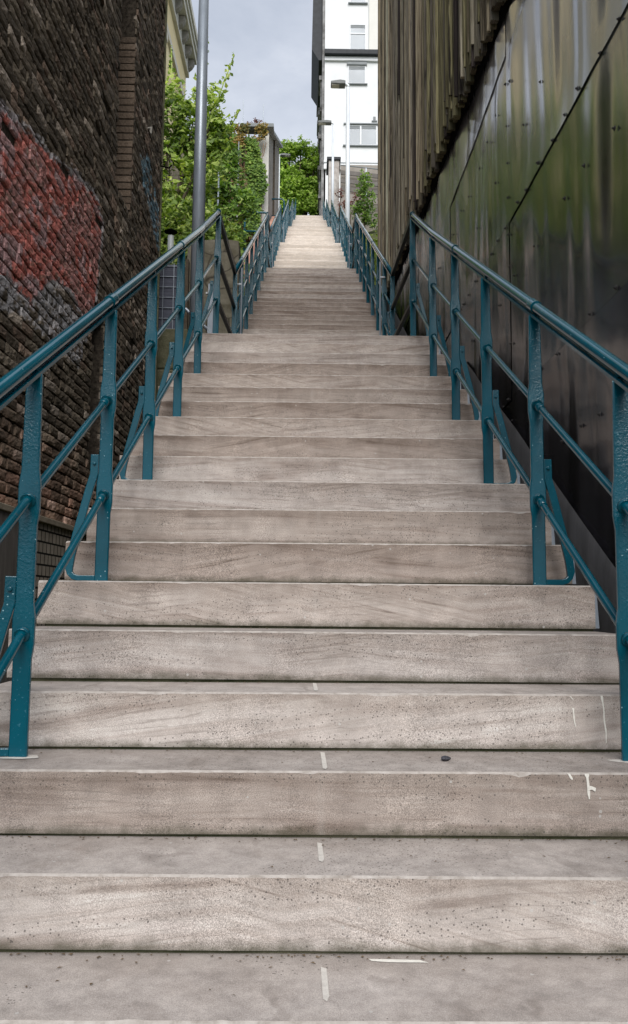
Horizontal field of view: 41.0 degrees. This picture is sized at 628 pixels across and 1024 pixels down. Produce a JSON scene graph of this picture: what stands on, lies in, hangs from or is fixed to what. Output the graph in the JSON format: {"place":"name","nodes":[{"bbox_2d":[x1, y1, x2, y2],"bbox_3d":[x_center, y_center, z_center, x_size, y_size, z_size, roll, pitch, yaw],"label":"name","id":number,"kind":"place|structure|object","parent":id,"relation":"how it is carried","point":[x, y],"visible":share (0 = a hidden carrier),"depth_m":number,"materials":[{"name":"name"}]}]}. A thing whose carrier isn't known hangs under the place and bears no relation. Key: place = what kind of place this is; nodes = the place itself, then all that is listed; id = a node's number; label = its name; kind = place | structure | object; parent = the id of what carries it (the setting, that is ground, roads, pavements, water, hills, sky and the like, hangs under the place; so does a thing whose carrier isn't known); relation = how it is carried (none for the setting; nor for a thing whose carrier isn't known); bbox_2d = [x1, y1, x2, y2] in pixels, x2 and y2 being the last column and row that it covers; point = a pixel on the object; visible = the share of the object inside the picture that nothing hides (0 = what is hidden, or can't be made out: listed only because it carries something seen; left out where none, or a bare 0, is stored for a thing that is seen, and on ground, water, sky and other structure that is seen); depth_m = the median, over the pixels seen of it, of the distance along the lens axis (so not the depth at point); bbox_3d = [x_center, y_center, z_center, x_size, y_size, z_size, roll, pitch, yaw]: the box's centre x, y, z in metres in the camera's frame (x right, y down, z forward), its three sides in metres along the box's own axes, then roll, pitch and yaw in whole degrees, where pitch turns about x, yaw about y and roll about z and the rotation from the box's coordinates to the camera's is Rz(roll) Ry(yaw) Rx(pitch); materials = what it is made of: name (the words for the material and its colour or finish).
{"place":"outdoors","nodes":[
{"label":"outdoors","id":0,"kind":"place"},
{"bbox_2d":[0,0,171,683],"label":"brick building","id":1,"kind":"structure","parent":0,"point":[82,97],"depth_m":6.49,"materials":[{"name":"brick"}]},
{"bbox_2d":[189,0,208,341],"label":"street lamp","id":2,"kind":"object","parent":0,"point":[199,187],"visible":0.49,"depth_m":8.70,"materials":[{"name":"metal"}]},
{"bbox_2d":[185,0,317,214],"label":"sky","id":3,"kind":"structure","parent":0,"point":[270,41],"materials":[{"name":"white"}]},
{"bbox_2d":[185,229,377,264],"bbox_3d":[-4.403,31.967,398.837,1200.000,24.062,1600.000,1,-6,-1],"label":"ground","id":4,"kind":"structure","parent":0,"point":[374,233],"depth_m":29.62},
{"bbox_2d":[164,228,177,264],"bbox_3d":[-2.112,-3.454,12.314,0.200,1.450,0.200,1,-6,-1],"label":"flue pipe","id":5,"kind":"object","parent":4,"relation":"on","point":[171,232],"visible":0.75,"depth_m":12.34,"materials":[{"name":"metal"}]},
{"bbox_2d":[156,329,187,397],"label":"garden wall","id":6,"kind":"structure","parent":4,"relation":"on","point":[166,337],"depth_m":10.68,"materials":[{"name":"concrete"}]},
{"bbox_2d":[158,259,189,328],"bbox_3d":[-2.007,-2.805,10.898,0.755,0.940,0.120,1,-6,-1],"label":"screen","id":7,"kind":"object","parent":6,"relation":"on","point":[167,285],"visible":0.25,"depth_m":10.89,"materials":[{"name":"metal"}]},
{"bbox_2d":[163,0,197,181],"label":"cream house","id":8,"kind":"structure","parent":4,"relation":"on","point":[182,36],"depth_m":30.57,"materials":[{"name":"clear paint"}]},
{"bbox_2d":[160,214,240,264],"bbox_3d":[-2.032,-3.358,12.243,2.181,2.046,0.991,-2,-7,23],"label":"hanging shrub","id":9,"kind":"object","parent":4,"relation":"on","point":[209,233],"visible":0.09,"depth_m":11.91,"materials":[{"name":"green plant"}]},
{"bbox_2d":[162,41,240,251],"bbox_3d":[-2.725,-6.075,15.041,2.799,5.232,1.452,1,-6,-1],"label":"leafy tree","id":10,"kind":"object","parent":4,"relation":"on","point":[180,128],"visible":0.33,"depth_m":14.89,"materials":[{"name":"green plant"}]},
{"bbox_2d":[160,186,243,255],"bbox_3d":[-2.289,-4.221,13.127,2.455,2.346,1.066,2,-6,-10],"label":"overgrown shrub","id":11,"kind":"object","parent":4,"relation":"on","point":[167,207],"visible":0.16,"depth_m":13.05,"materials":[{"name":"green plant"}]},
{"bbox_2d":[187,239,240,333],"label":"retaining wall","id":12,"kind":"structure","parent":4,"relation":"on","point":[209,247],"depth_m":11.70,"materials":[{"name":"concrete"}]},
{"bbox_2d":[217,171,218,204],"bbox_3d":[-1.969,-6.468,17.264,0.042,2.100,0.032,1,-6,-1],"label":"garden stake","id":13,"kind":"object","parent":4,"relation":"on","point":[218,191],"visible":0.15,"depth_m":17.26,"materials":[{"name":"metal"}]},
{"bbox_2d":[186,144,250,238],"bbox_3d":[-3.293,-10.907,28.391,2.407,3.671,0.397,1,-6,-1],"label":"green ivy","id":14,"kind":"object","parent":4,"relation":"on","point":[240,149],"visible":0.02,"depth_m":28.46,"materials":[{"name":"green plant"}]},
{"bbox_2d":[191,122,268,155],"bbox_3d":[-2.858,-12.764,28.587,2.665,1.218,0.352,1,-6,-1],"label":"autumn ivy","id":15,"kind":"object","parent":14,"relation":"attached to","point":[242,133],"visible":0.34,"depth_m":28.62,"materials":[{"name":"orange plant"}]},
{"bbox_2d":[228,145,250,225],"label":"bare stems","id":16,"kind":"object","parent":14,"relation":"attached to","point":[241,179],"visible":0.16,"depth_m":28.42,"materials":[{"name":"plant"}]},
{"bbox_2d":[183,124,263,253],"bbox_3d":[-2.144,-7.484,19.421,2.024,3.774,1.298,-3,-7,27],"label":"climbing shrub","id":17,"kind":"object","parent":4,"relation":"on","point":[237,194],"visible":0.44,"depth_m":19.26,"materials":[{"name":"green plant"}]},
{"bbox_2d":[168,123,282,248],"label":"garden house","id":18,"kind":"structure","parent":4,"relation":"on","point":[273,143],"depth_m":29.79,"materials":[{"name":"stone"}]},
{"bbox_2d":[232,164,255,240],"bbox_3d":[-2.396,-10.601,28.738,0.830,2.750,0.050,1,-6,-1],"label":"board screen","id":19,"kind":"object","parent":4,"relation":"on","point":[240,203],"visible":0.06,"depth_m":28.65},
{"bbox_2d":[242,134,269,239],"bbox_3d":[-1.979,-10.987,28.350,0.999,3.644,0.379,1,-6,-1],"label":"wall ivy","id":20,"kind":"object","parent":4,"relation":"on","point":[253,160],"depth_m":28.38,"materials":[{"name":"green plant"}]},
{"bbox_2d":[243,211,268,250],"bbox_3d":[-1.582,-7.535,23.014,0.700,1.450,0.058,1,-6,-1],"label":"hoop barrier","id":21,"kind":"object","parent":4,"relation":"on","point":[261,212],"visible":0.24,"depth_m":23.02,"materials":[{"name":"teal metal"}]},
{"bbox_2d":[244,236,268,281],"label":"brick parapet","id":22,"kind":"structure","parent":4,"relation":"on","point":[249,260],"depth_m":16.75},
{"bbox_2d":[250,118,265,122],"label":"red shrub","id":23,"kind":"object","parent":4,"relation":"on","point":[256,121],"visible":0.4,"depth_m":29.91,"materials":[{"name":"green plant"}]},
{"bbox_2d":[278,153,289,208],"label":"street lamp","id":24,"kind":"object","parent":4,"relation":"on","point":[284,155],"visible":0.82,"depth_m":52.52,"materials":[{"name":"metal"}]},
{"bbox_2d":[279,134,319,215],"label":"broadleaf tree","id":25,"kind":"object","parent":4,"relation":"on","point":[299,182],"visible":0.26,"depth_m":64.51,"materials":[{"name":"green plant"}]},
{"bbox_2d":[295,215,322,219],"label":"stair flight","id":26,"kind":"object","parent":4,"relation":"on","point":[307,217],"visible":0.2,"depth_m":48.38,"materials":[{"name":"stone"}]},
{"bbox_2d":[293,198,295,219],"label":"stair railing","id":27,"kind":"object","parent":26,"relation":"on","point":[294,212],"visible":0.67,"depth_m":44.48,"materials":[{"name":"teal metal"}]},
{"bbox_2d":[323,199,325,219],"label":"stair railing","id":28,"kind":"object","parent":26,"relation":"on","point":[324,212],"visible":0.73,"depth_m":44.51,"materials":[{"name":"teal metal"}]},
{"bbox_2d":[292,220,326,226],"bbox_3d":[-0.211,-11.774,37.032,1.979,5.068,8.663,1,-6,-1],"label":"stair flight","id":29,"kind":"object","parent":4,"relation":"on","point":[313,223],"visible":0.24,"depth_m":38.76,"materials":[{"name":"stone"}]},
{"bbox_2d":[289,199,292,225],"bbox_3d":[-1.044,-12.914,35.900,0.170,5.280,8.667,1,-6,-1],"label":"stair railing","id":30,"kind":"object","parent":29,"relation":"on","point":[291,215],"visible":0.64,"depth_m":36.31,"materials":[{"name":"teal metal"}]},
{"bbox_2d":[326,199,330,226],"bbox_3d":[0.681,-12.897,35.918,0.171,5.280,8.667,1,-6,-1],"label":"stair railing","id":31,"kind":"object","parent":29,"relation":"on","point":[328,215],"visible":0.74,"depth_m":35.47,"materials":[{"name":"teal metal"}]},
{"bbox_2d":[285,226,334,242],"bbox_3d":[-0.152,-8.388,27.991,1.978,5.068,8.662,1,-6,-1],"label":"stair flight","id":32,"kind":"object","parent":4,"relation":"on","point":[309,234],"visible":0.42,"depth_m":28.53,"materials":[{"name":"stone"}]},
{"bbox_2d":[272,198,284,215],"bbox_3d":[-1.434,-11.069,31.942,0.630,1.780,0.058,1,-6,-1],"label":"hoop barrier","id":33,"kind":"object","parent":32,"relation":"on","point":[283,203],"visible":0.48,"depth_m":32.00,"materials":[{"name":"metal"}]},
{"bbox_2d":[281,199,288,241],"bbox_3d":[-0.986,-9.515,26.984,0.169,5.280,8.418,1,-6,-1],"label":"stair railing","id":34,"kind":"object","parent":32,"relation":"on","point":[285,217],"visible":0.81,"depth_m":27.22,"materials":[{"name":"teal metal"}]},
{"bbox_2d":[331,200,339,242],"bbox_3d":[0.740,-9.498,27.001,0.170,5.280,8.418,1,-6,-1],"label":"stair railing","id":35,"kind":"object","parent":32,"relation":"on","point":[335,222],"visible":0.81,"depth_m":26.41,"materials":[{"name":"teal metal"}]},
{"bbox_2d":[273,242,348,268],"bbox_3d":[-0.097,-5.313,19.814,1.975,4.266,7.012,1,-6,-1],"label":"stair flight","id":36,"kind":"object","parent":4,"relation":"on","point":[306,255],"visible":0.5,"depth_m":19.75,"materials":[{"name":"stone"}]},
{"bbox_2d":[271,234,272,267],"bbox_3d":[-0.845,-5.054,16.675,0.064,0.950,0.018,1,-6,-1],"label":"guide rod","id":37,"kind":"object","parent":36,"relation":"on","point":[272,250],"visible":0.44,"depth_m":16.68,"materials":[{"name":"metal"}]},
{"bbox_2d":[268,204,280,267],"bbox_3d":[-0.934,-6.422,18.980,0.171,4.478,6.918,1,-6,-1],"label":"stair railing","id":38,"kind":"object","parent":36,"relation":"on","point":[274,228],"visible":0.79,"depth_m":18.32,"materials":[{"name":"teal metal"}]},
{"bbox_2d":[340,205,354,268],"bbox_3d":[0.792,-6.405,18.997,0.168,4.478,6.918,1,-6,-1],"label":"stair railing","id":39,"kind":"object","parent":36,"relation":"on","point":[345,232],"visible":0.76,"depth_m":18.82,"materials":[{"name":"teal metal"}]},
{"bbox_2d":[349,235,349,268],"bbox_3d":[0.722,-5.039,16.691,0.064,0.950,0.018,1,-6,-1],"label":"guide rod","id":40,"kind":"object","parent":36,"relation":"on","point":[349,251],"visible":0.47,"depth_m":16.70,"materials":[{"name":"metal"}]},
{"bbox_2d":[0,333,627,1023],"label":"stair flight","id":41,"kind":"object","parent":4,"relation":"on","point":[342,523],"visible":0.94,"depth_m":2.35,"materials":[{"name":"stone"}]},
{"bbox_2d":[0,209,220,758],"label":"stair railing","id":42,"kind":"object","parent":41,"relation":"on","point":[22,606],"visible":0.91,"depth_m":3.10,"materials":[{"name":"teal metal"}]},
{"bbox_2d":[7,626,627,999],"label":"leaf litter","id":43,"kind":"object","parent":41,"relation":"on","point":[322,845],"visible":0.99,"depth_m":1.76,"materials":[{"name":"brown plant"}]},
{"bbox_2d":[370,959,427,962],"bbox_3d":[0.174,0.924,1.730,0.123,0.001,0.014,0,-6,2],"label":"paint smear","id":44,"kind":"object","parent":41,"relation":"on","point":[393,960],"visible":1,"depth_m":1.73},
{"bbox_2d":[441,756,450,760],"bbox_3d":[0.347,0.648,2.212,0.026,0.015,0.019,1,-6,-1],"label":"snail shell","id":45,"kind":"object","parent":41,"relation":"on","point":[445,758],"visible":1,"depth_m":2.21},
{"bbox_2d":[409,211,627,762],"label":"stair railing","id":46,"kind":"object","parent":41,"relation":"on","point":[612,367],"visible":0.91,"depth_m":3.16,"materials":[{"name":"teal metal"}]},
{"bbox_2d":[585,774,595,798],"bbox_3d":[0.680,0.676,2.069,0.028,0.061,0.001,1,-6,-1],"label":"paint drip","id":47,"kind":"object","parent":41,"relation":"on","point":[589,787],"visible":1,"depth_m":2.07},
{"bbox_2d":[600,696,606,742],"bbox_3d":[0.814,0.583,2.363,0.015,0.130,0.001,1,-6,-1],"label":"paint drip","id":48,"kind":"object","parent":41,"relation":"on","point":[604,718],"visible":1,"depth_m":2.36},
{"bbox_2d":[238,268,389,335],"bbox_3d":[-0.050,-2.415,12.253,1.978,4.587,7.471,1,-6,-1],"label":"stair flight","id":49,"kind":"object","parent":4,"relation":"on","point":[319,301],"visible":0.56,"depth_m":11.93,"materials":[{"name":"stone"}]},
{"bbox_2d":[185,284,213,332],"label":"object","id":50,"kind":"object","parent":49,"relation":"on","point":[208,328],"visible":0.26,"depth_m":9.87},
{"bbox_2d":[237,268,242,333],"bbox_3d":[-0.794,-2.070,8.874,0.064,1.050,0.018,1,-6,-1],"label":"stair railing post","id":51,"kind":"object","parent":49,"relation":"on","point":[241,301],"visible":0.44,"depth_m":8.88,"materials":[{"name":"metal"}]},
{"bbox_2d":[219,212,268,333],"bbox_3d":[-0.882,-3.549,11.177,0.171,4.799,8.065,1,-6,-1],"label":"stair railing","id":52,"kind":"object","parent":49,"relation":"on","point":[255,270],"visible":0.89,"depth_m":10.36,"materials":[{"name":"teal metal"}]},
{"bbox_2d":[379,262,384,334],"bbox_3d":[0.769,-2.314,9.481,0.064,1.050,0.018,1,-6,-1],"label":"stair railing post","id":53,"kind":"object","parent":49,"relation":"on","point":[380,277],"visible":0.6,"depth_m":9.49,"materials":[{"name":"metal"}]},
{"bbox_2d":[354,213,411,335],"bbox_3d":[0.844,-3.532,11.195,0.169,4.799,8.065,1,-6,-1],"label":"stair railing","id":54,"kind":"object","parent":49,"relation":"on","point":[364,267],"visible":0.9,"depth_m":10.35,"materials":[{"name":"teal metal"}]},
{"bbox_2d":[318,120,333,203],"bbox_3d":[0.539,-15.108,38.431,0.770,5.825,0.260,1,-6,-1],"label":"street lamp","id":55,"kind":"object","parent":4,"relation":"on","point":[324,122],"visible":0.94,"depth_m":38.54,"materials":[{"name":"metal"}]},
{"bbox_2d":[326,157,340,215],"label":"pillar","id":56,"kind":"structure","parent":4,"relation":"on","point":[337,161],"depth_m":47.29,"materials":[{"name":"white paint"}]},
{"bbox_2d":[335,188,343,210],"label":"rust shrub","id":57,"kind":"object","parent":4,"relation":"on","point":[340,196],"visible":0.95,"depth_m":34.56,"materials":[{"name":"brown plant"}]},
{"bbox_2d":[331,79,349,228],"bbox_3d":[0.749,-9.488,24.054,0.575,5.995,0.260,1,-6,-1],"label":"street lamp","id":58,"kind":"object","parent":4,"relation":"on","point":[339,84],"visible":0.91,"depth_m":24.13,"materials":[{"name":"metal"}]},
{"bbox_2d":[311,0,377,215],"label":"white house","id":59,"kind":"structure","parent":4,"relation":"on","point":[345,40],"depth_m":57.51,"materials":[{"name":"paint"}]},
{"bbox_2d":[349,24,365,48],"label":"window","id":60,"kind":"structure","parent":59,"relation":"in","point":[357,32],"depth_m":57.81,"materials":[{"name":"white glass"}]},
{"bbox_2d":[347,62,367,84],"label":"window","id":61,"kind":"structure","parent":59,"relation":"in","point":[356,70],"depth_m":57.50,"materials":[{"name":"white glass"}]},
{"bbox_2d":[348,0,367,4],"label":"window","id":62,"kind":"structure","parent":59,"relation":"in","point":[364,2],"depth_m":58.00,"materials":[{"name":"white glass"}]},
{"bbox_2d":[343,123,377,146],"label":"window","id":63,"kind":"structure","parent":59,"relation":"in","point":[361,134],"depth_m":57.05,"materials":[{"name":"white glass"}]},
{"bbox_2d":[337,192,361,224],"bbox_3d":[1.355,-11.491,32.572,1.233,1.801,0.729,-5,-8,41],"label":"rust shrub","id":64,"kind":"object","parent":4,"relation":"on","point":[355,199],"visible":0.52,"depth_m":32.47,"materials":[{"name":"brown plant"}]},
{"bbox_2d":[340,165,377,195],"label":"ramp wall","id":65,"kind":"structure","parent":4,"relation":"on","point":[356,169],"depth_m":46.55,"materials":[{"name":"white concrete"}]},
{"bbox_2d":[340,193,377,212],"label":"grey wall","id":66,"kind":"structure","parent":4,"relation":"on","point":[352,197],"depth_m":46.11,"materials":[{"name":"grey concrete"}]},
{"bbox_2d":[340,165,377,199],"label":"ramp fence","id":67,"kind":"object","parent":66,"relation":"on","point":[354,173],"visible":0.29,"depth_m":46.13,"materials":[{"name":"wood"}]},
{"bbox_2d":[350,168,377,228],"bbox_3d":[1.833,-11.297,30.317,0.954,2.344,1.218,-5,-8,42],"label":"slope bush","id":68,"kind":"object","parent":4,"relation":"on","point":[363,190],"visible":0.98,"depth_m":30.27,"materials":[{"name":"green plant"}]},
{"bbox_2d":[350,204,377,232],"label":"rubble wall","id":69,"kind":"structure","parent":4,"relation":"on","point":[367,226],"depth_m":34.50,"materials":[{"name":"stone"}]},
{"bbox_2d":[359,221,381,296],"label":"weeds","id":70,"kind":"object","parent":4,"relation":"on","point":[375,259],"visible":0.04,"depth_m":20.43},
{"bbox_2d":[378,0,627,633],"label":"metal clad building","id":71,"kind":"structure","parent":4,"relation":"on","point":[503,138],"depth_m":5.03,"materials":[{"name":"metal"}]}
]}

